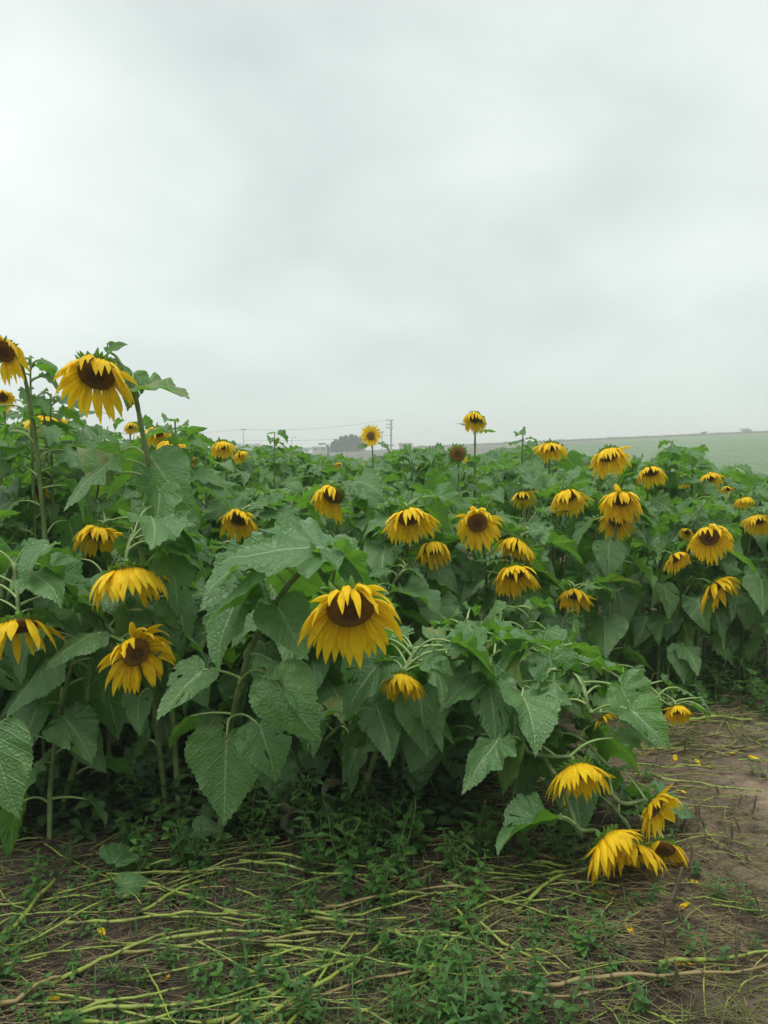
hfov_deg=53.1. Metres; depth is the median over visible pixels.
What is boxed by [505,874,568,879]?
cut stalk
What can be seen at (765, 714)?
weed
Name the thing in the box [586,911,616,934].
weed
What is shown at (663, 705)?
weed
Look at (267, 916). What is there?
weed
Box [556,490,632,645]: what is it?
sunflower plant
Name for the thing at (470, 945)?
weed
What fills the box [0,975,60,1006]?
cut stalk
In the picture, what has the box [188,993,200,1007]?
weed
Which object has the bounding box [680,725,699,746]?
weed
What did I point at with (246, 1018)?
weed
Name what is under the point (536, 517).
sunflower plant
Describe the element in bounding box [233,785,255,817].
weed
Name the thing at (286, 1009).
cut stalk
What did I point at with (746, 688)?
weed
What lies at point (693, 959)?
cut stalk
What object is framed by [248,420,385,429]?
overhead wire
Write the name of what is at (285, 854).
cut stalk
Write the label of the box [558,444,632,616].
sunflower
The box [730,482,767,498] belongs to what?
sunflower plant
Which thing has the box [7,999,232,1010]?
cut stalk
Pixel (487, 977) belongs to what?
cut stalk
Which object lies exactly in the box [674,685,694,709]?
weed
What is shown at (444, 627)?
sunflower plant
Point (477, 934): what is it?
weed
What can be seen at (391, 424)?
utility pole
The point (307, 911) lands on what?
cut stalk
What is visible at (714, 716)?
cut stalk
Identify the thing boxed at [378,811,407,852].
weed
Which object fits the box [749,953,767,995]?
cut stalk
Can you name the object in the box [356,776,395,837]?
weed
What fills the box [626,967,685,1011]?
cut stalk
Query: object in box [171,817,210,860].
weed
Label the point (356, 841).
weed
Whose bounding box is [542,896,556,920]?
weed
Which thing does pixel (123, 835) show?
weed
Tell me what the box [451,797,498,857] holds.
weed
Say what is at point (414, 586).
sunflower plant
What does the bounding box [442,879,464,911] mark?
weed
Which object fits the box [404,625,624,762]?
sunflower plant
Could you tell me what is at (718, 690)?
weed
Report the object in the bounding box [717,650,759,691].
weed
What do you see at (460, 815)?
cut stalk
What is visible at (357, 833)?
weed
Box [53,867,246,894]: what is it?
cut stalk
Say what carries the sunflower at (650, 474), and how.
on the ground at (750, 449)
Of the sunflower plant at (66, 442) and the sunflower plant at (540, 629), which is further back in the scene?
the sunflower plant at (66, 442)
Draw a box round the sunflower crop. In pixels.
[208,445,767,488]
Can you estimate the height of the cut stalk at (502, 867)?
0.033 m
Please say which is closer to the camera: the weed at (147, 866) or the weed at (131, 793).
the weed at (147, 866)
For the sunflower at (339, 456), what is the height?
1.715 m
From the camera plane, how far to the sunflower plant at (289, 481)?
7.46 m
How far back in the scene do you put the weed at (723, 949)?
2.58 m
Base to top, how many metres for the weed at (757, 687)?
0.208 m
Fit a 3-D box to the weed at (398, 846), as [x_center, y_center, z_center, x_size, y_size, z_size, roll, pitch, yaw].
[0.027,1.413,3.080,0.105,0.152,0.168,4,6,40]
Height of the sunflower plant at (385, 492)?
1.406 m
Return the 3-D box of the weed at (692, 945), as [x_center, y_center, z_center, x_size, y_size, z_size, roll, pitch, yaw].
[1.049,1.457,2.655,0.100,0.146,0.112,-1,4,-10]
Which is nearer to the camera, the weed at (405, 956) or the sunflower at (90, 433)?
the weed at (405, 956)
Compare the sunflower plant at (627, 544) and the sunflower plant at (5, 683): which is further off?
the sunflower plant at (627, 544)
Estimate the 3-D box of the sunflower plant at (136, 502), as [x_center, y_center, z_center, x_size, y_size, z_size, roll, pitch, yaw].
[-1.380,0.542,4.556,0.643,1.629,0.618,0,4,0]
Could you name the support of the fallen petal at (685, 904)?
on the ground at (750, 449)
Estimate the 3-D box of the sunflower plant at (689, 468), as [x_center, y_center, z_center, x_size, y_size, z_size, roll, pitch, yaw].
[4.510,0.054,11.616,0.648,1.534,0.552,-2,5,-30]
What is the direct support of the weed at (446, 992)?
on the ground at (750, 449)
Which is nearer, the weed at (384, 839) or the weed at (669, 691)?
the weed at (384, 839)
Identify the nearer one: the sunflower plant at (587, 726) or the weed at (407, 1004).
the weed at (407, 1004)
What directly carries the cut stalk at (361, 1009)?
on the straw litter
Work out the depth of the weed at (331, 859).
3.15 m
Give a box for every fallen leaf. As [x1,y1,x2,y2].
[98,843,138,867]
[114,871,150,898]
[192,815,224,838]
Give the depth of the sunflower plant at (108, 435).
5.35 m
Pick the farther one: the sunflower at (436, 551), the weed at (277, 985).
the sunflower at (436, 551)
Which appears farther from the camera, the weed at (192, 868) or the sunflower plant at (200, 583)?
the sunflower plant at (200, 583)
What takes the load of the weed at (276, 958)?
on the ground at (750, 449)
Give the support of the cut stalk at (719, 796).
on the straw litter
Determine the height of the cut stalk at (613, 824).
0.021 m
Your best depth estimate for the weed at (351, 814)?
3.42 m
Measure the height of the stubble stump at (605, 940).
0.090 m
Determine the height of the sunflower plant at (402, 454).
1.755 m
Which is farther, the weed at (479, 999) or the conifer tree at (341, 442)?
the conifer tree at (341, 442)
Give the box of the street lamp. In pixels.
[319,443,328,455]
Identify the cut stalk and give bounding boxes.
[0,837,37,847]
[0,875,115,924]
[0,877,56,935]
[0,889,34,910]
[0,894,129,905]
[0,903,82,953]
[0,907,139,916]
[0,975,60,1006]
[1,941,74,965]
[7,891,123,947]
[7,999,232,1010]
[23,927,196,959]
[29,931,167,987]
[43,842,142,904]
[44,984,193,1017]
[48,992,295,1023]
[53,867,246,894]
[64,910,243,924]
[73,992,253,1015]
[80,983,263,1023]
[89,812,197,849]
[94,938,243,958]
[106,858,284,874]
[119,939,317,981]
[121,937,314,954]
[126,924,324,946]
[132,910,322,934]
[136,871,214,895]
[137,879,204,913]
[141,885,211,898]
[143,964,176,1023]
[145,886,225,890]
[147,867,304,880]
[147,881,286,917]
[150,839,233,850]
[150,847,245,865]
[157,852,301,864]
[163,833,342,885]
[173,996,366,1013]
[189,913,364,933]
[195,939,313,992]
[200,953,399,966]
[201,957,351,1023]
[206,840,294,853]
[215,936,286,949]
[222,833,336,845]
[223,909,405,922]
[224,1007,381,1022]
[226,974,324,987]
[230,1003,302,1023]
[236,888,321,901]
[239,859,396,877]
[243,851,382,866]
[243,871,433,925]
[245,909,459,973]
[245,928,416,944]
[246,983,390,1023]
[252,957,341,968]
[255,936,386,1023]
[255,991,346,1019]
[260,944,355,961]
[264,943,470,968]
[268,947,347,958]
[279,863,357,892]
[282,919,368,928]
[286,929,358,1023]
[301,831,467,843]
[304,891,436,917]
[306,830,445,839]
[313,912,430,947]
[315,840,465,858]
[315,854,472,906]
[315,915,507,933]
[324,948,524,995]
[325,884,513,908]
[347,962,490,1023]
[355,950,577,1012]
[380,934,523,1023]
[385,942,483,1015]
[387,890,456,898]
[388,855,515,881]
[390,929,471,940]
[403,909,526,994]
[421,909,497,981]
[422,960,651,976]
[424,860,619,886]
[433,912,483,938]
[434,970,561,1023]
[441,943,628,979]
[443,880,589,922]
[453,906,504,960]
[456,846,536,876]
[457,792,465,827]
[461,980,644,997]
[463,896,533,904]
[466,889,535,919]
[477,872,607,902]
[478,919,549,976]
[482,863,566,869]
[488,877,561,881]
[488,882,602,911]
[489,946,569,968]
[490,960,740,966]
[491,864,598,884]
[496,803,612,812]
[503,878,606,903]
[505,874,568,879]
[505,1012,542,1023]
[512,863,557,869]
[513,869,586,913]
[531,854,586,867]
[534,852,670,888]
[537,846,588,859]
[538,866,588,878]
[539,963,767,988]
[549,824,670,828]
[561,819,677,835]
[578,999,637,1023]
[589,824,645,831]
[597,979,630,986]
[600,921,674,936]
[601,897,613,916]
[602,1003,619,1023]
[614,980,628,1023]
[619,909,644,927]
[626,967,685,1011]
[627,773,743,779]
[633,731,721,750]
[636,774,735,794]
[636,882,733,891]
[637,763,730,767]
[639,745,704,760]
[640,733,700,741]
[640,744,729,755]
[644,833,744,838]
[644,883,757,946]
[645,1008,675,1023]
[647,746,736,753]
[647,771,761,791]
[649,785,742,796]
[651,930,757,956]
[654,889,741,903]
[657,949,767,966]
[660,686,760,699]
[660,1015,716,1021]
[667,764,758,771]
[668,720,727,726]
[669,725,761,742]
[670,744,765,749]
[671,724,710,734]
[673,832,723,842]
[674,902,703,930]
[675,792,752,814]
[681,802,734,809]
[682,758,767,773]
[682,947,718,956]
[682,962,754,982]
[686,741,767,758]
[689,715,752,720]
[694,712,759,717]
[695,853,766,890]
[697,937,706,1023]
[699,851,744,858]
[700,745,744,756]
[701,863,764,904]
[704,719,763,730]
[704,828,751,860]
[706,745,766,757]
[706,839,767,877]
[709,888,746,900]
[711,904,767,910]
[712,704,763,713]
[715,711,742,736]
[721,728,763,748]
[725,720,767,747]
[731,723,767,725]
[737,969,767,992]
[738,758,767,760]
[738,994,756,1023]
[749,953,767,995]
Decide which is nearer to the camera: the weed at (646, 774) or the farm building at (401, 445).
the weed at (646, 774)
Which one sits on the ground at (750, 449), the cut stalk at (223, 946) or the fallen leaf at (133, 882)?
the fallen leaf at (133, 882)
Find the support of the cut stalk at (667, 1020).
on the ground at (750, 449)
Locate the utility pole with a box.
[386,419,394,449]
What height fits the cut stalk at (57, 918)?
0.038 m
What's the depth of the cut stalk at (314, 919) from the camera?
2.78 m
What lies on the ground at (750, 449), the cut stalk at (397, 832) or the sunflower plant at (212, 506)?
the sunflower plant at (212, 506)
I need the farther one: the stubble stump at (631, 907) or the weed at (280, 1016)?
the stubble stump at (631, 907)
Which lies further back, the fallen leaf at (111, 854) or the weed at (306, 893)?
the fallen leaf at (111, 854)
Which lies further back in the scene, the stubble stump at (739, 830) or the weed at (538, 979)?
the stubble stump at (739, 830)
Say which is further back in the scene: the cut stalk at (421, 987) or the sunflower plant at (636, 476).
the sunflower plant at (636, 476)
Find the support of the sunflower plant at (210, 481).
on the ground at (750, 449)
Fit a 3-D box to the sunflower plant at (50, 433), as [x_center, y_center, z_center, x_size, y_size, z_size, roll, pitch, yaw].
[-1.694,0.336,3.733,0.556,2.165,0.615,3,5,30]
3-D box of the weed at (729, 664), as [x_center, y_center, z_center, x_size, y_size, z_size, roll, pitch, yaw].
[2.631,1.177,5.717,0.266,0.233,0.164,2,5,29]
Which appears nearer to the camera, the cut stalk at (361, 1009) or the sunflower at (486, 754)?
the cut stalk at (361, 1009)
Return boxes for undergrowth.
[0,608,765,845]
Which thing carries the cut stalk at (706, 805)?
on the straw litter
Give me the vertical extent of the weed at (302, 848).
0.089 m
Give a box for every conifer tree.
[329,442,335,451]
[332,439,339,451]
[335,436,346,451]
[340,435,350,451]
[344,434,356,451]
[351,435,360,451]
[355,436,365,450]
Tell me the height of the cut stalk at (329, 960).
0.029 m
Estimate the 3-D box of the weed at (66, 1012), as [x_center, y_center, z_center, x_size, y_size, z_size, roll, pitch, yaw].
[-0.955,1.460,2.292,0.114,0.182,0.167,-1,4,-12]
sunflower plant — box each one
[0,355,85,793]
[0,387,98,779]
[0,463,58,713]
[0,492,100,719]
[0,507,173,855]
[0,510,26,690]
[0,527,28,720]
[0,697,6,714]
[1,410,61,479]
[1,527,14,717]
[9,440,60,628]
[21,503,126,768]
[30,429,120,502]
[45,482,136,721]
[50,503,176,755]
[53,434,116,460]
[53,440,99,502]
[59,444,139,634]
[91,424,124,441]
[92,441,128,503]
[98,516,198,784]
[99,423,169,501]
[109,483,195,733]
[121,435,135,505]
[123,412,226,721]
[125,481,208,492]
[159,445,234,690]
[175,566,274,788]
[176,569,264,733]
[185,442,229,600]
[192,460,214,503]
[193,534,266,728]
[194,443,239,561]
[195,519,264,705]
[201,488,268,531]
[204,498,270,535]
[216,518,331,703]
[218,584,338,811]
[223,449,270,482]
[223,459,264,481]
[224,484,289,539]
[225,488,268,518]
[227,466,281,491]
[233,582,342,788]
[239,430,303,501]
[245,487,292,520]
[255,450,316,504]
[257,504,302,534]
[258,492,313,537]
[263,445,301,488]
[265,458,300,487]
[268,488,341,528]
[275,583,367,806]
[283,460,341,519]
[298,684,474,797]
[299,454,346,474]
[305,503,344,534]
[308,486,362,515]
[315,458,363,510]
[318,506,365,586]
[320,506,404,600]
[322,628,542,780]
[331,545,442,751]
[336,459,348,482]
[339,486,396,535]
[351,510,459,668]
[356,487,393,509]
[360,493,403,534]
[362,483,434,581]
[371,492,416,539]
[373,455,416,492]
[373,517,423,578]
[374,464,390,480]
[380,444,434,495]
[380,481,399,499]
[382,490,474,598]
[384,648,589,780]
[385,601,535,791]
[393,452,444,493]
[394,527,474,643]
[398,449,436,462]
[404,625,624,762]
[411,442,453,502]
[413,493,477,643]
[425,447,467,491]
[444,486,509,620]
[449,464,473,490]
[454,704,616,767]
[456,465,491,558]
[460,456,525,500]
[460,467,472,551]
[464,481,531,616]
[466,487,542,619]
[468,506,577,626]
[468,596,572,772]
[469,460,514,510]
[470,490,543,509]
[472,459,497,474]
[476,426,566,607]
[478,510,578,625]
[487,498,570,605]
[488,506,542,572]
[493,472,546,488]
[542,466,558,473]
[543,501,602,626]
[552,473,579,482]
[554,468,589,490]
[554,525,632,602]
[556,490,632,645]
[565,470,592,485]
[588,470,593,486]
[589,476,638,538]
[590,470,613,494]
[603,484,690,612]
[605,471,651,491]
[621,496,726,666]
[629,440,704,571]
[633,499,743,686]
[644,493,726,609]
[644,494,720,612]
[654,444,721,528]
[676,465,700,491]
[678,480,725,510]
[682,491,763,663]
[690,465,740,509]
[707,501,767,635]
[707,534,767,660]
[708,500,767,632]
[719,463,752,512]
[728,488,752,509]
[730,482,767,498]
[733,486,767,629]
[734,501,767,677]
[741,481,767,497]
[755,555,767,626]
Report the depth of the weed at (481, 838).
3.33 m
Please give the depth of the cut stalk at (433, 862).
3.07 m
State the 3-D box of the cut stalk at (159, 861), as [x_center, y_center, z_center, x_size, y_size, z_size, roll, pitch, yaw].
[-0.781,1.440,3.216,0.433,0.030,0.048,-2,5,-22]
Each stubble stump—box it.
[563,965,568,979]
[566,956,569,969]
[569,949,572,974]
[569,987,573,1015]
[574,882,582,903]
[599,932,607,952]
[627,897,634,919]
[658,924,664,940]
[662,923,666,953]
[670,866,682,899]
[673,818,679,841]
[673,959,678,991]
[675,903,686,939]
[682,813,685,837]
[690,841,692,865]
[697,803,699,819]
[699,815,705,828]
[701,833,706,847]
[730,822,732,845]
[730,882,737,903]
[734,817,741,834]
[734,927,738,969]
[751,795,756,816]
[751,886,761,919]
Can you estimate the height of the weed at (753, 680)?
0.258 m
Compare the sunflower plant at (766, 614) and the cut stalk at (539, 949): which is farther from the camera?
the sunflower plant at (766, 614)
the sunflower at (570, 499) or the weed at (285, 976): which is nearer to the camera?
the weed at (285, 976)
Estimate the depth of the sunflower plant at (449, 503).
5.45 m
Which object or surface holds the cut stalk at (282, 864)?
on the straw litter
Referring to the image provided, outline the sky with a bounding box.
[0,0,767,452]
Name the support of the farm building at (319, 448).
on the ground at (750, 449)
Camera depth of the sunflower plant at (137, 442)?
5.61 m
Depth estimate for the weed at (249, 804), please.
3.60 m
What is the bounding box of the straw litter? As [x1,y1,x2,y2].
[0,670,767,1023]
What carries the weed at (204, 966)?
on the ground at (750, 449)
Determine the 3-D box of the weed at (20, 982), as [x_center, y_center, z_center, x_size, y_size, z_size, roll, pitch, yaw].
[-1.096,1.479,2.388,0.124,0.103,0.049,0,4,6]
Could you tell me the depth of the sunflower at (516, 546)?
4.59 m
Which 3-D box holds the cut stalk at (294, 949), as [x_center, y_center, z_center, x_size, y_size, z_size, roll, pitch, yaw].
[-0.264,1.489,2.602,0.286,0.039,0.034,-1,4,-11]
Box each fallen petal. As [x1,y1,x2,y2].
[42,996,59,999]
[97,927,104,935]
[675,902,689,909]
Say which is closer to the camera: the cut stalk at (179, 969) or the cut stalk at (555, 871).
the cut stalk at (179, 969)
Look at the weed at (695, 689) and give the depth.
5.27 m
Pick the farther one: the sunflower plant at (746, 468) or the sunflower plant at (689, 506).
the sunflower plant at (746, 468)
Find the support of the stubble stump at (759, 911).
on the ground at (750, 449)
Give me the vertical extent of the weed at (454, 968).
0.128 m
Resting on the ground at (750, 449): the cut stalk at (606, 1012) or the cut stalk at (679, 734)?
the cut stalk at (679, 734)
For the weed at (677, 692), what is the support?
on the ground at (750, 449)
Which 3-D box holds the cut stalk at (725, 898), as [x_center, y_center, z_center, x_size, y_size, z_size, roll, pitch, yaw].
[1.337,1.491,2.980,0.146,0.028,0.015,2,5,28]
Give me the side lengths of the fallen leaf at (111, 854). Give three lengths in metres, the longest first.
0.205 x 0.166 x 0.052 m
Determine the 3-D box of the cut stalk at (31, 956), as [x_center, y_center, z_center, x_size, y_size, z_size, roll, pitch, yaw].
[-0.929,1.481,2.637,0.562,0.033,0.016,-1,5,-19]
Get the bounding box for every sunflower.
[0,334,93,799]
[0,389,54,690]
[0,476,78,757]
[0,538,107,820]
[5,394,106,543]
[6,596,203,817]
[46,494,149,782]
[52,341,210,817]
[71,492,210,811]
[113,415,152,440]
[136,424,209,534]
[156,431,214,651]
[156,513,401,840]
[190,451,216,471]
[200,437,250,511]
[200,497,301,574]
[208,440,264,501]
[302,467,384,540]
[324,452,365,482]
[341,625,494,816]
[357,425,391,476]
[361,482,463,642]
[363,701,643,806]
[371,522,479,644]
[424,443,483,551]
[439,506,529,651]
[450,410,509,620]
[455,618,669,795]
[456,721,643,883]
[457,555,564,651]
[458,724,682,840]
[481,522,583,627]
[485,476,579,579]
[510,767,669,877]
[516,438,585,609]
[526,750,695,868]
[531,478,603,623]
[542,573,643,688]
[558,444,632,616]
[562,484,661,681]
[563,500,658,680]
[580,657,717,725]
[610,452,685,606]
[615,537,724,687]
[637,560,747,697]
[662,518,760,693]
[664,522,737,680]
[678,464,750,514]
[678,467,715,494]
[708,473,761,509]
[710,484,767,625]
[714,497,767,673]
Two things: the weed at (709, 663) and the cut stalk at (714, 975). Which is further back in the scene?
the weed at (709, 663)
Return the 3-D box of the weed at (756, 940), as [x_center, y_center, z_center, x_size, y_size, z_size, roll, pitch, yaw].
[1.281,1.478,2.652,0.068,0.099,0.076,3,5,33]
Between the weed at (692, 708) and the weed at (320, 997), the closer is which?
the weed at (320, 997)
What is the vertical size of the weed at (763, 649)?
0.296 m
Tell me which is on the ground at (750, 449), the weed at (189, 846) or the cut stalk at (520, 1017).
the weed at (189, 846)
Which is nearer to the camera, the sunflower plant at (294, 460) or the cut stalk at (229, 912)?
the cut stalk at (229, 912)
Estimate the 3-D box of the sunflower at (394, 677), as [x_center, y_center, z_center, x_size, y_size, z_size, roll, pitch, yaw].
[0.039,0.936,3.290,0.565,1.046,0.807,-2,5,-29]
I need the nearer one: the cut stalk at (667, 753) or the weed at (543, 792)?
the weed at (543, 792)
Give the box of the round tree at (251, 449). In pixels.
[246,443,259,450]
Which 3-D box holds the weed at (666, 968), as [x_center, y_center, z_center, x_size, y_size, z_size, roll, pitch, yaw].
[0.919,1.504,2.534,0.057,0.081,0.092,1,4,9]
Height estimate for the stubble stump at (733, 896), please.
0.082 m
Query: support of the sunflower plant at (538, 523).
on the ground at (750, 449)
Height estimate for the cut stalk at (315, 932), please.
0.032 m
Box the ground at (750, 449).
[0,433,767,1023]
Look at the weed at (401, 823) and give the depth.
3.16 m
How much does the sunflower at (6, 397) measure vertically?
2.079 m
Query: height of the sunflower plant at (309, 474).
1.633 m
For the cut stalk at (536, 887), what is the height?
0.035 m
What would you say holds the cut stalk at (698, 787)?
on the straw litter
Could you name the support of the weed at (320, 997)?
on the ground at (750, 449)
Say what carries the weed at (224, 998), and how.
on the ground at (750, 449)
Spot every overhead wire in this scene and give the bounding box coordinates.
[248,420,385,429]
[257,435,388,440]
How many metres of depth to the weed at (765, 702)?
5.14 m
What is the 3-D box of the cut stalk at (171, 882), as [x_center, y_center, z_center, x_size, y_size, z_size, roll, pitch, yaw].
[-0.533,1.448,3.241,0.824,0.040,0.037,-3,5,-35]
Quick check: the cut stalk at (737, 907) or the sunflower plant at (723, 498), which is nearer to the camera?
the cut stalk at (737, 907)
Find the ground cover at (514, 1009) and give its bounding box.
[0,814,634,1023]
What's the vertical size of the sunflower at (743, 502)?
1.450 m
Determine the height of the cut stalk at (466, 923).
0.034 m
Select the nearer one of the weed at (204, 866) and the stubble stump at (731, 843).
the weed at (204, 866)
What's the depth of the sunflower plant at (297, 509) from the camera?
5.87 m
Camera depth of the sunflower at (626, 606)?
5.18 m
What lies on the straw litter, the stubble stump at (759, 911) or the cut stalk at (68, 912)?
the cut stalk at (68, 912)
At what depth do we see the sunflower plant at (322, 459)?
9.30 m
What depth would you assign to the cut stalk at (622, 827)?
3.50 m
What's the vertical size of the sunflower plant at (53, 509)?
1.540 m
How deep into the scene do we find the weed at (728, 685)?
5.60 m
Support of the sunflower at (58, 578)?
on the ground at (750, 449)
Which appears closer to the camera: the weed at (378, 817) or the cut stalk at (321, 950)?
the cut stalk at (321, 950)
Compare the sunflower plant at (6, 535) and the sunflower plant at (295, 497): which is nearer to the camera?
the sunflower plant at (6, 535)
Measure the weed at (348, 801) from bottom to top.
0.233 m
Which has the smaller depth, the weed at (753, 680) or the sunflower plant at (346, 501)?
the weed at (753, 680)
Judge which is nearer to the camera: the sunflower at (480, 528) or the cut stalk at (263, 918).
the cut stalk at (263, 918)
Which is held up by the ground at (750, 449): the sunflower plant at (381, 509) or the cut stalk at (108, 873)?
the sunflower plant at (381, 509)
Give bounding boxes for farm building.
[312,446,331,451]
[398,443,412,448]
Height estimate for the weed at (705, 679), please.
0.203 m
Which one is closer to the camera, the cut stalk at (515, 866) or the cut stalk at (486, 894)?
the cut stalk at (486, 894)
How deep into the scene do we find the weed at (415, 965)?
2.49 m
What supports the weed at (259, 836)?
on the ground at (750, 449)
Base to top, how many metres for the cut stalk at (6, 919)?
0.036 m
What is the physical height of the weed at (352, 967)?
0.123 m
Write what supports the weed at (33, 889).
on the ground at (750, 449)
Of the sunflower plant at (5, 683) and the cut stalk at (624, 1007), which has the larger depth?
the sunflower plant at (5, 683)
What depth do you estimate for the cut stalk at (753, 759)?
4.24 m
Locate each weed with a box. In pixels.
[0,913,19,947]
[0,926,26,960]
[0,935,23,983]
[10,973,46,1007]
[19,848,47,904]
[32,929,47,952]
[37,962,84,1023]
[56,835,78,866]
[64,946,81,971]
[64,1008,127,1023]
[71,895,79,908]
[83,868,125,907]
[86,920,111,945]
[96,955,118,979]
[105,886,122,903]
[111,812,150,847]
[113,964,135,983]
[114,778,164,821]
[117,839,154,871]
[119,811,141,838]
[126,818,161,853]
[129,833,158,870]
[132,957,151,986]
[147,997,160,1015]
[148,928,187,971]
[151,785,195,829]
[161,820,193,854]
[161,820,195,868]
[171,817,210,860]
[171,996,196,1018]
[178,831,208,869]
[181,893,208,923]
[183,948,221,980]
[184,860,198,881]
[184,955,196,978]
[188,884,211,908]
[188,951,212,990]
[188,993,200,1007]
[191,842,217,871]
[192,961,230,1001]
[203,825,232,855]
[207,986,229,1013]
[211,802,246,840]
[211,912,264,963]
[229,955,268,993]
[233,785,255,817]
[235,776,278,837]
[235,996,254,1023]
[239,990,282,1023]
[241,830,279,858]
[242,796,260,816]
[245,804,281,839]
[247,822,274,851]
[252,782,286,834]
[257,895,289,929]
[257,987,271,1013]
[266,867,297,894]
[269,949,286,989]
[271,954,284,968]
[272,910,295,947]
[275,968,292,994]
[276,928,293,947]
[278,980,318,1023]
[281,895,306,933]
[283,766,322,827]
[285,967,325,1016]
[286,773,323,824]
[288,872,319,917]
[289,820,306,841]
[289,975,329,1023]
[291,791,340,827]
[293,810,330,875]
[294,816,363,870]
[295,837,308,850]
[298,875,322,903]
[306,937,336,977]
[312,830,326,851]
[317,786,360,833]
[318,794,358,875]
[324,942,339,958]
[328,904,351,939]
[330,812,358,856]
[337,807,381,851]
[337,865,354,896]
[339,952,374,992]
[342,956,376,986]
[344,804,366,825]
[344,814,361,847]
[344,989,374,1023]
[347,814,373,856]
[349,812,374,867]
[349,823,382,863]
[351,937,371,968]
[353,780,370,843]
[355,798,391,833]
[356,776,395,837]
[364,861,392,904]
[366,796,423,874]
[366,803,401,856]
[366,860,397,908]
[366,914,389,942]
[371,790,409,846]
[371,955,394,982]
[375,799,433,845]
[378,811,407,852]
[378,928,389,954]
[379,842,407,880]
[379,932,414,960]
[379,978,416,1020]
[383,834,409,871]
[387,776,399,823]
[388,924,426,968]
[396,776,434,828]
[398,836,422,895]
[399,997,415,1019]
[402,928,435,981]
[402,978,439,1023]
[406,813,432,856]
[409,913,443,956]
[412,930,447,962]
[416,791,451,826]
[427,944,451,1022]
[429,897,471,942]
[429,994,463,1023]
[430,905,440,924]
[432,976,457,1017]
[433,936,473,1016]
[434,827,474,873]
[434,959,492,1023]
[438,969,470,1000]
[440,892,476,930]
[440,940,472,982]
[441,927,483,969]
[442,838,479,884]
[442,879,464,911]
[444,945,464,963]
[446,972,488,1019]
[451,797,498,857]
[452,887,490,943]
[456,788,504,828]
[459,848,493,907]
[459,924,480,944]
[461,931,522,1005]
[461,933,475,970]
[461,1010,489,1023]
[464,1009,489,1023]
[465,842,475,860]
[472,804,501,849]
[477,884,486,904]
[478,976,506,1023]
[480,797,519,854]
[481,820,513,859]
[492,969,526,1007]
[495,792,520,838]
[513,970,534,995]
[523,993,548,1023]
[526,908,555,932]
[526,939,548,1004]
[534,781,548,800]
[535,970,598,1023]
[536,795,581,857]
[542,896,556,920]
[561,905,603,957]
[564,832,594,871]
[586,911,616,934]
[591,672,603,694]
[592,878,610,902]
[598,942,625,967]
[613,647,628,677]
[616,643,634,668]
[624,975,650,1014]
[631,876,665,907]
[637,762,659,780]
[649,960,673,990]
[656,679,688,708]
[657,954,672,973]
[661,685,677,712]
[663,680,680,713]
[665,828,677,840]
[671,661,702,697]
[671,916,700,954]
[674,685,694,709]
[676,696,701,716]
[678,670,710,699]
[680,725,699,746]
[686,684,711,710]
[689,683,709,701]
[690,861,702,876]
[696,928,731,970]
[698,663,718,689]
[699,670,714,691]
[700,660,730,691]
[700,670,712,689]
[701,872,738,900]
[703,653,718,675]
[703,683,714,705]
[707,657,730,700]
[709,672,728,695]
[712,660,738,687]
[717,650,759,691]
[720,680,743,706]
[722,658,756,680]
[724,682,734,697]
[731,656,760,693]
[732,735,750,750]
[733,655,767,688]
[734,680,767,710]
[738,702,753,721]
[738,880,761,915]
[739,651,764,674]
[742,651,758,693]
[743,668,766,704]
[745,925,763,953]
[746,895,767,913]
[747,651,764,684]
[747,678,767,718]
[748,673,766,695]
[751,669,763,694]
[754,667,767,694]
[755,760,767,777]
[759,685,767,712]
[761,636,765,652]
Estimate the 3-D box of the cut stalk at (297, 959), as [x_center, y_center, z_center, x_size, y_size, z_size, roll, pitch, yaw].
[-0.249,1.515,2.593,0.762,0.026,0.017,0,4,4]
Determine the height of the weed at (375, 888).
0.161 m
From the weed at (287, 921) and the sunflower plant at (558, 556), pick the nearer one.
the weed at (287, 921)
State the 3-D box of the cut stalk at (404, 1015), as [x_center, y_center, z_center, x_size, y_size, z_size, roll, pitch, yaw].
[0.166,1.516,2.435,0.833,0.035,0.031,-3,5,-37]
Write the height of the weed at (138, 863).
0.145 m
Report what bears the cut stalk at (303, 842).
on the straw litter
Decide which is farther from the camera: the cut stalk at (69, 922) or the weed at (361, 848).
the weed at (361, 848)
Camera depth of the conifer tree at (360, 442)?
183.87 m
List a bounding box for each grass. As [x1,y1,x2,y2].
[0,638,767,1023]
[412,430,767,447]
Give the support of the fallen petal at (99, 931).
on the ground at (750, 449)
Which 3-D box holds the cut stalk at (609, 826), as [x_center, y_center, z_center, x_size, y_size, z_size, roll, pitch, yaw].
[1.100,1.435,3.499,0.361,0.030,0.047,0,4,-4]
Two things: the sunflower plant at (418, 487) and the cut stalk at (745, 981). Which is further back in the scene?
the sunflower plant at (418, 487)
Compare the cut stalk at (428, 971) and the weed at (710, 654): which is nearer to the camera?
the cut stalk at (428, 971)
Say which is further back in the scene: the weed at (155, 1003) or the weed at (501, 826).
the weed at (501, 826)
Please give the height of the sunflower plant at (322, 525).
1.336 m
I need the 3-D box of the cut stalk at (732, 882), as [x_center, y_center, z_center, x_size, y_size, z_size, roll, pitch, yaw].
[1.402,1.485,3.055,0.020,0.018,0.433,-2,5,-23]
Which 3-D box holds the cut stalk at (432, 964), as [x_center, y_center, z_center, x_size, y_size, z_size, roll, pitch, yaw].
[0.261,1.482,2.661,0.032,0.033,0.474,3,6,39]
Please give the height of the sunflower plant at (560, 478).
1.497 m
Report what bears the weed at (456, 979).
on the ground at (750, 449)

